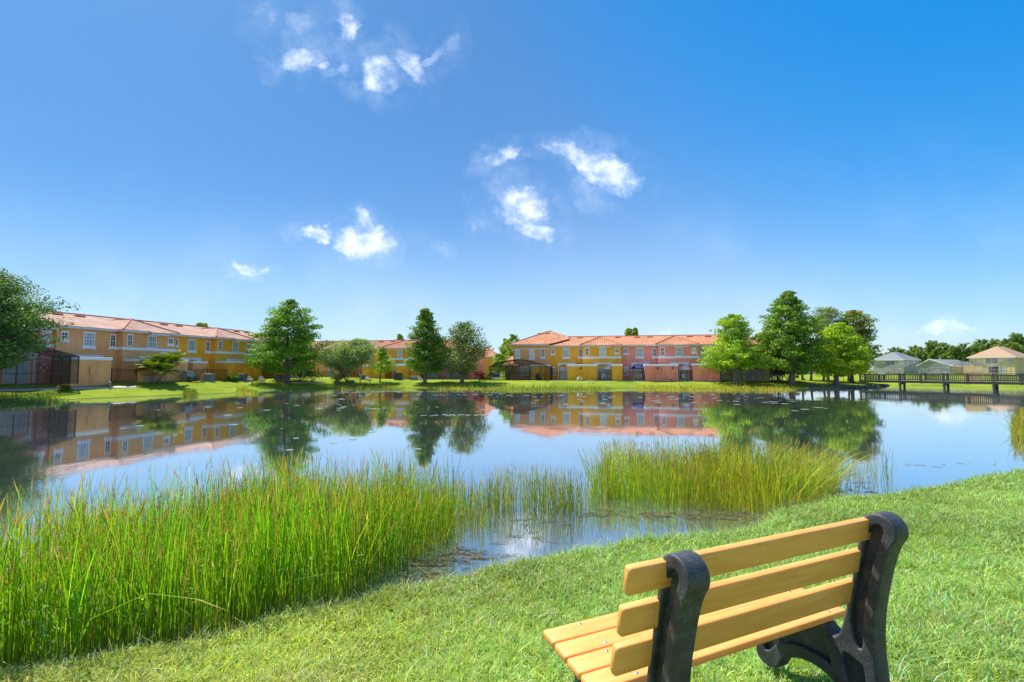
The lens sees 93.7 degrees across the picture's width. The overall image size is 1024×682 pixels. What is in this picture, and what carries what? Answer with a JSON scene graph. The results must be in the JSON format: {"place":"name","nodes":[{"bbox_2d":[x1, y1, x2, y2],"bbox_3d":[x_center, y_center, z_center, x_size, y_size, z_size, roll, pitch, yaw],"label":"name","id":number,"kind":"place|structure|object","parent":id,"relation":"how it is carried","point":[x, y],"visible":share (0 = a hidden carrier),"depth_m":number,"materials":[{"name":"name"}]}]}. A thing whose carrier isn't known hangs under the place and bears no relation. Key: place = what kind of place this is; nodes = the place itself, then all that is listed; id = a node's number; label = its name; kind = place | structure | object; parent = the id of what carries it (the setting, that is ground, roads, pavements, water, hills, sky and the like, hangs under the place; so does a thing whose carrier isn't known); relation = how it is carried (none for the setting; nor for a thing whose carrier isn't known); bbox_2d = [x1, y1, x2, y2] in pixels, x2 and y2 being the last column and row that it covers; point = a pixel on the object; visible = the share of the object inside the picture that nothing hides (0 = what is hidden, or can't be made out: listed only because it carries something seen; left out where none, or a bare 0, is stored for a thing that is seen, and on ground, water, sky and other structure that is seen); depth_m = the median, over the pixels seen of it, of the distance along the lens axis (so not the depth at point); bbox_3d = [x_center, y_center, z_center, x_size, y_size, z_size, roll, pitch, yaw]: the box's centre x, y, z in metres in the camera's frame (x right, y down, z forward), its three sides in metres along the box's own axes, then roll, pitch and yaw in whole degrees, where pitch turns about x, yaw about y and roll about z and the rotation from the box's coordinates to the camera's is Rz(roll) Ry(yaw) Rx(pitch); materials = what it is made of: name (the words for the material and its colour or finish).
{"place":"outdoors","nodes":[
{"label":"outdoors","id":0,"kind":"place"},
{"bbox_2d":[0,386,138,390],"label":"path","id":1,"kind":"structure","parent":0,"point":[53,388],"depth_m":45.47,"materials":[{"name":"concrete"}]},
{"bbox_2d":[0,385,1023,673],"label":"water","id":2,"kind":"structure","parent":0,"point":[934,435],"depth_m":17.13,"materials":[{"name":"blue liquid"}]},
{"bbox_2d":[0,483,405,654],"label":"water weeds","id":3,"kind":"object","parent":2,"relation":"on","point":[55,627],"visible":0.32,"depth_m":4.31,"materials":[{"name":"green plant"}]},
{"bbox_2d":[0,445,493,672],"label":"reed bed","id":4,"kind":"object","parent":2,"relation":"in","point":[417,516],"visible":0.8,"depth_m":5.12,"materials":[{"name":"green plant"}]},
{"bbox_2d":[334,382,408,388],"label":"reed bed","id":5,"kind":"object","parent":2,"relation":"in","point":[365,386],"visible":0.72,"depth_m":65.73,"materials":[{"name":"green plant"}]},
{"bbox_2d":[0,389,880,450],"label":"water lilies","id":6,"kind":"object","parent":2,"relation":"on","point":[468,414],"visible":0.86,"depth_m":37.23,"materials":[{"name":"green plant"}]},
{"bbox_2d":[436,384,498,389],"bbox_3d":[-5.403,6.202,64.387,9.750,0.974,6.556,0,-3,0],"label":"reed bed","id":7,"kind":"object","parent":2,"relation":"in","point":[471,387],"visible":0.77,"depth_m":64.41,"materials":[{"name":"green plant"}]},
{"bbox_2d":[434,459,599,545],"bbox_3d":[-0.040,2.763,8.574,3.674,1.030,2.001,2,-4,-33],"label":"reed bed","id":8,"kind":"object","parent":2,"relation":"in","point":[542,497],"visible":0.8,"depth_m":8.64,"materials":[{"name":"green plant"}]},
{"bbox_2d":[496,383,617,389],"bbox_3d":[5.689,6.075,63.257,16.863,1.088,7.661,0,-3,0],"label":"reed bed","id":9,"kind":"object","parent":2,"relation":"in","point":[553,387],"visible":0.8,"depth_m":62.71,"materials":[{"name":"green plant"}]},
{"bbox_2d":[184,438,970,581],"bbox_3d":[0.260,3.227,11.998,25.871,0.012,12.690,0,-3,0],"label":"floating weed","id":10,"kind":"object","parent":2,"relation":"on","point":[475,556],"visible":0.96,"depth_m":6.58,"materials":[{"name":"green plant"}]},
{"bbox_2d":[632,383,723,389],"bbox_3d":[22.535,6.133,63.597,14.171,1.015,8.605,0,-3,0],"label":"reed bed","id":11,"kind":"object","parent":2,"relation":"in","point":[671,388],"visible":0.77,"depth_m":63.70,"materials":[{"name":"green plant"}]},
{"bbox_2d":[560,432,890,511],"bbox_3d":[4.776,2.720,10.353,7.591,1.334,4.670,0,-3,0],"label":"reed bed","id":12,"kind":"object","parent":2,"relation":"in","point":[722,470],"visible":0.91,"depth_m":9.57,"materials":[{"name":"green plant"}]},
{"bbox_2d":[714,383,794,390],"bbox_3d":[32.239,6.052,62.855,14.420,1.087,8.179,0,-3,0],"label":"reed bed","id":13,"kind":"object","parent":2,"relation":"in","point":[773,387],"visible":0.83,"depth_m":62.24,"materials":[{"name":"green plant"}]},
{"bbox_2d":[822,445,897,494],"bbox_3d":[8.115,2.920,10.845,1.793,0.995,3.774,-2,-4,29],"label":"reed bed","id":14,"kind":"object","parent":2,"relation":"in","point":[885,467],"visible":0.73,"depth_m":10.71,"materials":[{"name":"green plant"}]},
{"bbox_2d":[859,373,1023,388],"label":"boardwalk","id":15,"kind":"structure","parent":2,"relation":"in","point":[1005,378],"depth_m":66.54,"materials":[{"name":"wood"}]},
{"bbox_2d":[997,407,1023,439],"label":"reed bed","id":16,"kind":"object","parent":2,"relation":"in","point":[1016,426],"visible":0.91,"depth_m":18.07,"materials":[{"name":"green plant"}]},
{"bbox_2d":[0,370,1023,681],"bbox_3d":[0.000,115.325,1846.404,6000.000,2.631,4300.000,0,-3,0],"label":"ground","id":17,"kind":"structure","parent":0,"point":[174,388],"depth_m":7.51,"materials":[{"name":"green plant"}]},
{"bbox_2d":[0,325,58,383],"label":"townhouse","id":18,"kind":"structure","parent":17,"relation":"on","point":[26,367],"depth_m":45.92,"materials":[{"name":"paint"}]},
{"bbox_2d":[2,361,29,383],"bbox_3d":[-46.179,2.908,44.713,0.070,2.050,2.000,-1,-4,14],"label":"sliding door","id":19,"kind":"structure","parent":18,"relation":"in","point":[22,368],"depth_m":44.89,"materials":[{"name":"white paint"}]},
{"bbox_2d":[0,391,76,403],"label":"reed bed","id":20,"kind":"object","parent":17,"relation":"on","point":[32,399],"visible":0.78,"depth_m":37.32,"materials":[{"name":"green plant"}]},
{"bbox_2d":[0,347,79,384],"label":"screen room","id":21,"kind":"object","parent":17,"relation":"on","point":[59,373],"visible":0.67,"depth_m":44.50,"materials":[{"name":"brown metal"}]},
{"bbox_2d":[0,267,80,371],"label":"oak tree","id":22,"kind":"object","parent":17,"relation":"on","point":[21,321],"visible":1,"depth_m":37.47,"materials":[{"name":"green plant"}]},
{"bbox_2d":[50,357,112,386],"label":"garden wall","id":23,"kind":"structure","parent":17,"relation":"on","point":[94,371],"depth_m":47.32,"materials":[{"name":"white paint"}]},
{"bbox_2d":[15,310,179,381],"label":"townhouse","id":24,"kind":"structure","parent":17,"relation":"on","point":[118,340],"depth_m":52.94,"materials":[{"name":"paint"}]},
{"bbox_2d":[60,331,69,342],"bbox_3d":[-44.985,-0.426,48.275,0.140,1.180,0.820,-1,-4,14],"label":"window","id":25,"kind":"structure","parent":24,"relation":"in","point":[63,333],"depth_m":48.33,"materials":[{"name":"white paint"}]},
{"bbox_2d":[82,331,95,349],"bbox_3d":[-44.432,-0.044,50.436,0.140,1.880,1.280,-1,-4,14],"label":"window","id":26,"kind":"structure","parent":24,"relation":"in","point":[88,337],"depth_m":50.42,"materials":[{"name":"white glass"}]},
{"bbox_2d":[108,334,116,349],"bbox_3d":[-43.847,0.108,52.750,0.140,1.780,0.800,-1,-4,14],"label":"window","id":27,"kind":"structure","parent":24,"relation":"in","point":[112,336],"depth_m":52.74,"materials":[{"name":"white paint"}]},
{"bbox_2d":[147,335,157,347],"bbox_3d":[-42.080,0.075,56.143,0.105,1.500,1.200,-1,-4,14],"label":"window","id":28,"kind":"structure","parent":24,"relation":"in","point":[152,339],"depth_m":56.16,"materials":[{"name":"grey glass"}]},
{"bbox_2d":[111,368,136,383],"bbox_3d":[-41.265,3.724,51.107,0.092,1.720,2.745,-1,-4,14],"label":"iron fence","id":29,"kind":"object","parent":17,"relation":"on","point":[131,377],"visible":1,"depth_m":50.90,"materials":[{"name":"black metal"}]},
{"bbox_2d":[122,359,188,381],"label":"garden wall","id":30,"kind":"structure","parent":17,"relation":"on","point":[181,366],"depth_m":52.91,"materials":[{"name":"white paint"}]},
{"bbox_2d":[129,349,186,383],"bbox_3d":[-38.987,2.801,53.105,5.097,3.920,4.915,0,-3,0],"label":"clumping palm","id":31,"kind":"object","parent":17,"relation":"on","point":[162,364],"visible":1,"depth_m":52.72,"materials":[{"name":"green plant"}]},
{"bbox_2d":[182,387,198,396],"bbox_3d":[-31.910,5.141,47.595,1.546,1.044,5.764,2,-4,-32],"label":"rush tuft","id":32,"kind":"object","parent":17,"relation":"on","point":[190,392],"visible":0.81,"depth_m":46.69,"materials":[{"name":"green plant"}]},
{"bbox_2d":[182,369,203,381],"bbox_3d":[-38.359,4.142,57.877,0.800,1.492,2.569,-1,-4,14],"label":"air conditioner","id":33,"kind":"object","parent":17,"relation":"on","point":[188,376],"visible":1,"depth_m":57.36,"materials":[{"name":"grey metal"}]},
{"bbox_2d":[138,320,255,373],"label":"townhouse","id":34,"kind":"structure","parent":17,"relation":"on","point":[211,345],"depth_m":64.81,"materials":[{"name":"paint"}]},
{"bbox_2d":[187,339,196,353],"bbox_3d":[-41.452,0.673,62.164,0.140,1.880,1.280,-1,-4,14],"label":"window","id":35,"kind":"structure","parent":34,"relation":"in","point":[191,342],"depth_m":62.17,"materials":[{"name":"white glass"}]},
{"bbox_2d":[232,341,238,351],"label":"window","id":36,"kind":"structure","parent":34,"relation":"in","point":[235,344],"depth_m":67.86,"materials":[{"name":"white glass"}]},
{"bbox_2d":[188,361,207,378],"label":"garden wall","id":37,"kind":"structure","parent":17,"relation":"on","point":[197,364],"depth_m":60.85,"materials":[{"name":"orange paint"}]},
{"bbox_2d":[203,373,215,381],"bbox_3d":[-37.836,4.599,59.979,1.070,1.175,1.070,0,-4,-6],"label":"air conditioner","id":38,"kind":"object","parent":17,"relation":"on","point":[209,377],"visible":0.96,"depth_m":59.54,"materials":[{"name":"black metal"}]},
{"bbox_2d":[215,361,249,379],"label":"garden wall","id":39,"kind":"structure","parent":17,"relation":"on","point":[235,367],"depth_m":64.55,"materials":[{"name":"yellow paint"}]},
{"bbox_2d":[237,373,247,381],"bbox_3d":[-36.219,4.920,64.450,1.120,1.175,1.120,0,-4,-6],"label":"air conditioner","id":40,"kind":"object","parent":17,"relation":"on","point":[243,377],"visible":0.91,"depth_m":63.99,"materials":[{"name":"black metal"}]},
{"bbox_2d":[53,580,438,681],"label":"pennywort","id":41,"kind":"object","parent":17,"relation":"on","point":[164,650],"visible":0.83,"depth_m":4.01,"materials":[{"name":"green plant"}]},
{"bbox_2d":[235,386,257,393],"bbox_3d":[-29.275,5.507,53.043,2.268,0.978,6.333,2,-4,-29],"label":"rush tuft","id":42,"kind":"object","parent":17,"relation":"on","point":[246,391],"visible":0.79,"depth_m":53.28,"materials":[{"name":"green plant"}]},
{"bbox_2d":[249,362,262,378],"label":"garden wall","id":43,"kind":"structure","parent":17,"relation":"on","point":[255,373],"depth_m":69.46,"materials":[{"name":"yellow paint"}]},
{"bbox_2d":[221,328,300,377],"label":"townhouse","id":44,"kind":"structure","parent":17,"relation":"on","point":[244,333],"depth_m":75.05,"materials":[{"name":"ceramic"}]},
{"bbox_2d":[241,298,335,383],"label":"cypress tree","id":45,"kind":"object","parent":17,"relation":"on","point":[291,349],"visible":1,"depth_m":66.77,"materials":[{"name":"green plant"}]},
{"bbox_2d":[281,369,319,381],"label":"bush","id":46,"kind":"object","parent":17,"relation":"on","point":[303,375],"visible":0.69,"depth_m":69.89,"materials":[{"name":"green plant"}]},
{"bbox_2d":[301,368,325,381],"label":"bush","id":47,"kind":"object","parent":17,"relation":"on","point":[316,373],"visible":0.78,"depth_m":70.77,"materials":[{"name":"green plant"}]},
{"bbox_2d":[302,340,369,376],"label":"townhouse","id":48,"kind":"structure","parent":17,"relation":"on","point":[321,367],"depth_m":92.67,"materials":[{"name":"paint"}]},
{"bbox_2d":[308,337,385,384],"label":"leaning tree","id":49,"kind":"object","parent":17,"relation":"on","point":[358,351],"visible":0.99,"depth_m":69.66,"materials":[{"name":"green plant"}]},
{"bbox_2d":[333,369,362,381],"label":"bush","id":50,"kind":"object","parent":17,"relation":"on","point":[346,373],"visible":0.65,"depth_m":73.11,"materials":[{"name":"green plant"}]},
{"bbox_2d":[362,365,389,378],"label":"garden wall","id":51,"kind":"structure","parent":17,"relation":"on","point":[369,373],"depth_m":88.02,"materials":[{"name":"yellow paint"}]},
{"bbox_2d":[366,346,395,382],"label":"cypress","id":52,"kind":"object","parent":17,"relation":"on","point":[382,361],"visible":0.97,"depth_m":73.59,"materials":[{"name":"green plant"}]},
{"bbox_2d":[356,340,418,378],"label":"townhouse","id":53,"kind":"structure","parent":17,"relation":"on","point":[395,351],"depth_m":89.81,"materials":[{"name":"paint"}]},
{"bbox_2d":[395,365,411,378],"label":"garden wall","id":54,"kind":"structure","parent":17,"relation":"on","point":[405,370],"depth_m":86.77,"materials":[{"name":"yellow paint"}]},
{"bbox_2d":[401,308,449,383],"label":"cypress tree","id":55,"kind":"object","parent":17,"relation":"on","point":[425,348],"visible":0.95,"depth_m":72.52,"materials":[{"name":"green plant"}]},
{"bbox_2d":[427,339,487,378],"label":"townhouse","id":56,"kind":"structure","parent":17,"relation":"on","point":[443,374],"depth_m":88.36,"materials":[{"name":"paint"}]},
{"bbox_2d":[436,320,493,382],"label":"oak tree","id":57,"kind":"object","parent":17,"relation":"on","point":[464,364],"visible":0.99,"depth_m":71.72,"materials":[{"name":"green plant"}]},
{"bbox_2d":[471,367,485,378],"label":"bush","id":58,"kind":"object","parent":17,"relation":"on","point":[479,373],"visible":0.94,"depth_m":76.82,"materials":[{"name":"red plant"}]},
{"bbox_2d":[485,347,499,376],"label":"house","id":59,"kind":"structure","parent":17,"relation":"on","point":[489,358],"depth_m":121.89,"materials":[{"name":"paint"}]},
{"bbox_2d":[490,353,508,371],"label":"background tree","id":60,"kind":"object","parent":17,"relation":"on","point":[498,358],"visible":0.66,"depth_m":111.15,"materials":[{"name":"green plant"}]},
{"bbox_2d":[498,338,509,358],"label":"background tree","id":61,"kind":"object","parent":17,"relation":"on","point":[501,349],"visible":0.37,"depth_m":127.37,"materials":[{"name":"green plant"}]},
{"bbox_2d":[495,358,518,378],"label":"bush","id":62,"kind":"object","parent":17,"relation":"on","point":[506,369],"visible":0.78,"depth_m":80.36,"materials":[{"name":"green plant"}]},
{"bbox_2d":[491,371,529,379],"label":"iron fence","id":63,"kind":"object","parent":17,"relation":"on","point":[509,379],"visible":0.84,"depth_m":78.01,"materials":[{"name":"black metal"}]},
{"bbox_2d":[503,334,519,360],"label":"background tree","id":64,"kind":"object","parent":17,"relation":"on","point":[514,338],"visible":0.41,"depth_m":123.81,"materials":[{"name":"green plant"}]},
{"bbox_2d":[502,356,530,378],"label":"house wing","id":65,"kind":"structure","parent":17,"relation":"on","point":[524,372],"depth_m":81.05,"materials":[{"name":"brown paint"}]},
{"bbox_2d":[489,359,551,379],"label":"screen room","id":66,"kind":"object","parent":17,"relation":"on","point":[519,366],"visible":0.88,"depth_m":78.09,"materials":[{"name":"brown metal"}]},
{"bbox_2d":[530,365,544,379],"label":"garden wall","id":67,"kind":"structure","parent":17,"relation":"on","point":[540,371],"depth_m":77.87,"materials":[{"name":"yellow paint"}]},
{"bbox_2d":[509,331,568,364],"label":"townhouse","id":68,"kind":"structure","parent":17,"relation":"on","point":[534,348],"depth_m":81.26,"materials":[{"name":"ceramic"}]},
{"bbox_2d":[379,538,706,612],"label":"clover flowers","id":69,"kind":"object","parent":17,"relation":"on","point":[510,569],"visible":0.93,"depth_m":5.28,"materials":[{"name":"white plant"}]},
{"bbox_2d":[567,364,597,380],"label":"garden wall","id":70,"kind":"structure","parent":17,"relation":"on","point":[585,372],"depth_m":76.59,"materials":[{"name":"yellow paint"}]},
{"bbox_2d":[548,336,621,379],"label":"townhouse","id":71,"kind":"structure","parent":17,"relation":"on","point":[602,352],"depth_m":79.79,"materials":[{"name":"paint"}]},
{"bbox_2d":[597,367,608,379],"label":"sliding door","id":72,"kind":"structure","parent":71,"relation":"in","point":[600,370],"depth_m":78.11,"materials":[{"name":"white paint"}]},
{"bbox_2d":[611,364,622,380],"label":"garden wall","id":73,"kind":"structure","parent":17,"relation":"on","point":[616,372],"depth_m":75.67,"materials":[{"name":"yellow paint"}]},
{"bbox_2d":[643,364,661,380],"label":"garden wall","id":74,"kind":"structure","parent":17,"relation":"on","point":[651,372],"depth_m":74.75,"materials":[{"name":"pink paint"}]},
{"bbox_2d":[619,335,699,379],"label":"townhouse","id":75,"kind":"structure","parent":17,"relation":"on","point":[681,350],"depth_m":77.84,"materials":[{"name":"ceramic"}]},
{"bbox_2d":[636,347,643,358],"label":"window","id":76,"kind":"structure","parent":75,"relation":"in","point":[639,350],"depth_m":78.15,"materials":[{"name":"white paint"}]},
{"bbox_2d":[661,364,677,380],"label":"garden wall","id":77,"kind":"structure","parent":17,"relation":"on","point":[669,372],"depth_m":74.29,"materials":[{"name":"pink paint"}]},
{"bbox_2d":[690,364,719,381],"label":"garden wall","id":78,"kind":"structure","parent":17,"relation":"on","point":[703,374],"depth_m":73.43,"materials":[{"name":"pink paint"}]},
{"bbox_2d":[543,511,908,681],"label":"park bench","id":79,"kind":"object","parent":17,"relation":"on","point":[683,622],"visible":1,"depth_m":2.42,"materials":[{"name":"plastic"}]},
{"bbox_2d":[690,334,771,380],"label":"townhouse","id":80,"kind":"structure","parent":17,"relation":"on","point":[704,340],"depth_m":75.65,"materials":[{"name":"ceramic"}]},
{"bbox_2d":[745,367,759,379],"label":"sliding door","id":81,"kind":"structure","parent":80,"relation":"in","point":[756,371],"depth_m":74.70,"materials":[{"name":"white paint"}]},
{"bbox_2d":[696,314,776,383],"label":"cypress tree","id":82,"kind":"object","parent":17,"relation":"on","point":[733,335],"visible":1,"depth_m":69.78,"materials":[{"name":"green plant"}]},
{"bbox_2d":[720,358,782,380],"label":"screen room","id":83,"kind":"object","parent":17,"relation":"on","point":[761,374],"visible":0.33,"depth_m":72.08,"materials":[{"name":"brown metal"}]},
{"bbox_2d":[750,333,780,366],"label":"shade tree","id":84,"kind":"object","parent":17,"relation":"on","point":[756,337],"visible":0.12,"depth_m":74.63,"materials":[{"name":"green plant"}]},
{"bbox_2d":[754,290,836,383],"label":"cypress tree","id":85,"kind":"object","parent":17,"relation":"on","point":[787,336],"visible":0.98,"depth_m":69.77,"materials":[{"name":"green plant"}]},
{"bbox_2d":[807,306,848,380],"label":"pine tree","id":86,"kind":"object","parent":17,"relation":"on","point":[827,321],"visible":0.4,"depth_m":80.35,"materials":[{"name":"green plant"}]},
{"bbox_2d":[800,322,876,384],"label":"cypress tree","id":87,"kind":"object","parent":17,"relation":"on","point":[844,362],"visible":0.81,"depth_m":70.34,"materials":[{"name":"green plant"}]},
{"bbox_2d":[838,310,881,382],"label":"tree","id":88,"kind":"object","parent":17,"relation":"on","point":[860,324],"visible":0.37,"depth_m":78.84,"materials":[{"name":"green plant"}]},
{"bbox_2d":[871,352,921,373],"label":"house","id":89,"kind":"structure","parent":17,"relation":"on","point":[895,359],"depth_m":173.58,"materials":[{"name":"grey"}]},
{"bbox_2d":[912,347,928,363],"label":"pine","id":90,"kind":"object","parent":17,"relation":"on","point":[920,354],"visible":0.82,"depth_m":238.77,"materials":[{"name":"green plant"}]},
{"bbox_2d":[924,340,944,358],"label":"tree","id":91,"kind":"object","parent":17,"relation":"on","point":[934,350],"visible":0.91,"depth_m":216.98,"materials":[{"name":"green plant"}]},
{"bbox_2d":[917,359,969,373],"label":"house","id":92,"kind":"structure","parent":17,"relation":"on","point":[959,366],"depth_m":156.48,"materials":[{"name":"white paint"}]},
{"bbox_2d":[947,345,965,360],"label":"pine","id":93,"kind":"object","parent":17,"relation":"on","point":[953,353],"visible":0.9,"depth_m":231.46,"materials":[{"name":"green plant"}]},
{"bbox_2d":[927,361,989,373],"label":"screen room","id":94,"kind":"object","parent":17,"relation":"on","point":[962,371],"visible":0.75,"depth_m":130.80,"materials":[{"name":"grey metal"}]},
{"bbox_2d":[952,343,970,361],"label":"pine","id":95,"kind":"object","parent":17,"relation":"on","point":[964,356],"visible":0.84,"depth_m":229.83,"materials":[{"name":"green plant"}]},
{"bbox_2d":[967,343,985,355],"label":"pine","id":96,"kind":"object","parent":17,"relation":"on","point":[977,348],"visible":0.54,"depth_m":226.33,"materials":[{"name":"green plant"}]},
{"bbox_2d":[967,339,995,349],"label":"pine","id":97,"kind":"object","parent":17,"relation":"on","point":[983,341],"visible":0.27,"depth_m":260.54,"materials":[{"name":"green plant"}]},
{"bbox_2d":[966,346,1023,374],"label":"house","id":98,"kind":"structure","parent":17,"relation":"on","point":[985,357],"depth_m":143.20,"materials":[{"name":"beige"}]},
{"bbox_2d":[991,338,1009,346],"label":"pine","id":99,"kind":"object","parent":17,"relation":"on","point":[1004,341],"visible":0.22,"depth_m":237.55,"materials":[{"name":"green plant"}]},
{"bbox_2d":[983,358,1023,372],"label":"screen room","id":100,"kind":"object","parent":17,"relation":"on","point":[1010,359],"visible":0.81,"depth_m":119.97,"materials":[{"name":"grey metal"}]},
{"bbox_2d":[1002,342,1023,351],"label":"pine","id":101,"kind":"object","parent":17,"relation":"on","point":[1015,346],"visible":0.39,"depth_m":220.89,"materials":[{"name":"green plant"}]},
{"bbox_2d":[1006,332,1023,352],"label":"tree","id":102,"kind":"object","parent":17,"relation":"on","point":[1016,337],"visible":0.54,"depth_m":231.56,"materials":[{"name":"green plant"}]},
{"bbox_2d":[0,0,1023,369],"label":"sky","id":103,"kind":"structure","parent":0,"point":[522,168],"materials":[{"name":"blue"}]},
{"bbox_2d":[963,366,982,381],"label":"garden wall","id":104,"kind":"structure","parent":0,"point":[972,369],"depth_m":64.71,"materials":[{"name":"beige paint"}]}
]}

